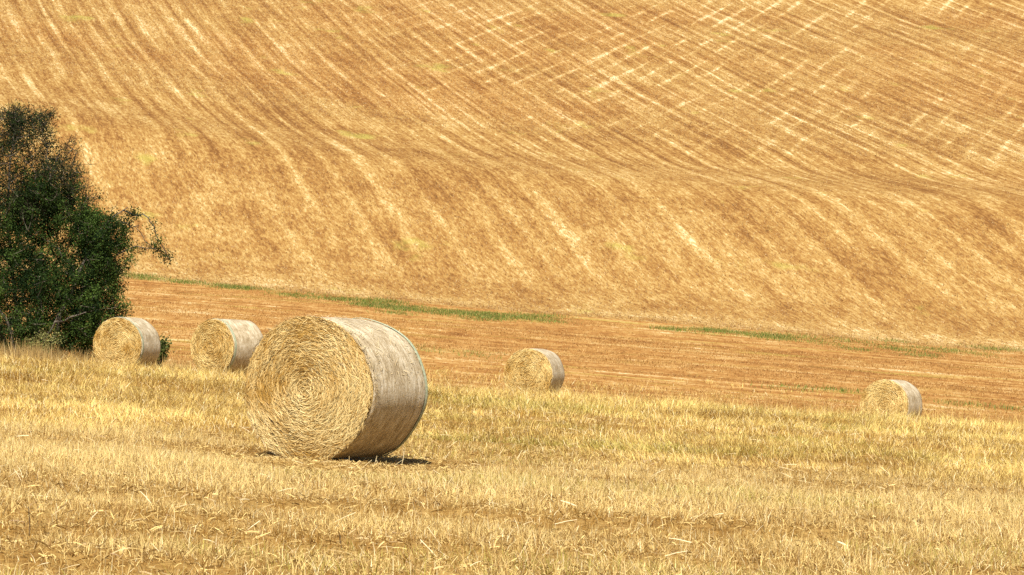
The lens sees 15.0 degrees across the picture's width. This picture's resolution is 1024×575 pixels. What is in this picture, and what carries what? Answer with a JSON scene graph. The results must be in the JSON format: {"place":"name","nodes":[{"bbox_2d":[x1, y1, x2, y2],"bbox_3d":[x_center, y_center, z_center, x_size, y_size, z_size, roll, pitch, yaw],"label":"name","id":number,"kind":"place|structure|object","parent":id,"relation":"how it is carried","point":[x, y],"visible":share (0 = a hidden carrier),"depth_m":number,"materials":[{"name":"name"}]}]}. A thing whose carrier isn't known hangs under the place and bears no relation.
{"place":"outdoors","nodes":[
{"label":"outdoors","id":0,"kind":"place"},
{"bbox_2d":[0,0,1023,352],"bbox_3d":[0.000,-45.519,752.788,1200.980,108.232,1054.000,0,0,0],"label":"hill","id":1,"kind":"structure","parent":0,"point":[610,154],"depth_m":287.09,"materials":[{"name":"yellow plant"}]},
{"bbox_2d":[0,0,1023,352],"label":"hill stubble","id":2,"kind":"object","parent":1,"relation":"on","point":[852,134],"visible":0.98,"depth_m":319.97,"materials":[{"name":"yellow plant"}]},
{"bbox_2d":[0,338,1023,488],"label":"dry grass","id":3,"kind":"structure","parent":0,"point":[899,428],"depth_m":60.85,"materials":[{"name":"yellow plant"}]},
{"bbox_2d":[0,276,1023,423],"bbox_3d":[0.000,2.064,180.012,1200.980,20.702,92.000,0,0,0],"label":"field","id":4,"kind":"structure","parent":0,"point":[603,331],"depth_m":192.68,"materials":[{"name":"beige plant"}]},
{"bbox_2d":[121,272,1023,411],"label":"green grass","id":5,"kind":"structure","parent":4,"relation":"on","point":[376,302],"depth_m":220.02,"materials":[{"name":"green plant"}]},
{"bbox_2d":[0,367,1023,574],"bbox_3d":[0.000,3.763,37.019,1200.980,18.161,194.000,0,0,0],"label":"ground","id":6,"kind":"structure","parent":0,"point":[153,563],"depth_m":30.61,"materials":[{"name":"yellow plant"}]},
{"bbox_2d":[28,506,29,534],"bbox_3d":[-2.932,1.459,23.616,0.015,0.260,0.010,0,0,0],"label":"dry stalk","id":7,"kind":"object","parent":6,"relation":"on","point":[29,520],"visible":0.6,"depth_m":23.61,"materials":[{"name":"beige plant"}]},
{"bbox_2d":[26,327,65,354],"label":"flowering weed","id":8,"kind":"object","parent":6,"relation":"on","point":[46,340],"visible":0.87,"depth_m":114.01,"materials":[{"name":"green plant"}]},
{"bbox_2d":[0,98,177,359],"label":"tree","id":9,"kind":"object","parent":6,"relation":"on","point":[45,199],"visible":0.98,"depth_m":120.44,"materials":[{"name":"green plant"}]},
{"bbox_2d":[0,336,194,370],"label":"dry weeds","id":10,"kind":"object","parent":6,"relation":"on","point":[35,352],"visible":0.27,"depth_m":110.45,"materials":[{"name":"yellow plant"}]},
{"bbox_2d":[93,316,160,367],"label":"round bale","id":11,"kind":"object","parent":6,"relation":"on","point":[121,338],"visible":0.84,"depth_m":108.03,"materials":[{"name":"plant"}]},
{"bbox_2d":[156,333,173,366],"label":"leafy weed","id":12,"kind":"object","parent":6,"relation":"on","point":[164,347],"visible":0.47,"depth_m":110.44,"materials":[{"name":"green plant"}]},
{"bbox_2d":[188,318,263,373],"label":"round bale","id":13,"kind":"object","parent":6,"relation":"on","point":[230,343],"visible":0.91,"depth_m":105.00,"materials":[{"name":"plant"}]},
{"bbox_2d":[241,314,427,461],"bbox_3d":[-1.851,1.076,40.920,1.658,1.584,1.294,3,0,28],"label":"round bale","id":14,"kind":"object","parent":6,"relation":"on","point":[337,387],"visible":0.97,"depth_m":40.42,"materials":[{"name":"plant"}]},
{"bbox_2d":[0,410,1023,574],"bbox_3d":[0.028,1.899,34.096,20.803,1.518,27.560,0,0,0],"label":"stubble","id":15,"kind":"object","parent":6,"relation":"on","point":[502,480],"visible":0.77,"depth_m":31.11,"materials":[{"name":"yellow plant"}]},
{"bbox_2d":[0,420,1023,574],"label":"chaff","id":16,"kind":"object","parent":6,"relation":"on","point":[327,461],"visible":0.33,"depth_m":30.63,"materials":[{"name":"plant"}]},
{"bbox_2d":[0,378,1023,574],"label":"loose straw","id":17,"kind":"object","parent":6,"relation":"on","point":[510,481],"visible":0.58,"depth_m":37.48,"materials":[{"name":"beige plant"}]},
{"bbox_2d":[501,348,564,393],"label":"round bale","id":18,"kind":"object","parent":6,"relation":"on","point":[531,366],"visible":0.84,"depth_m":114.02,"materials":[{"name":"plant"}]},
{"bbox_2d":[859,379,921,418],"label":"round bale","id":19,"kind":"object","parent":6,"relation":"on","point":[887,394],"visible":0.69,"depth_m":114.03,"materials":[{"name":"plant"}]}
]}

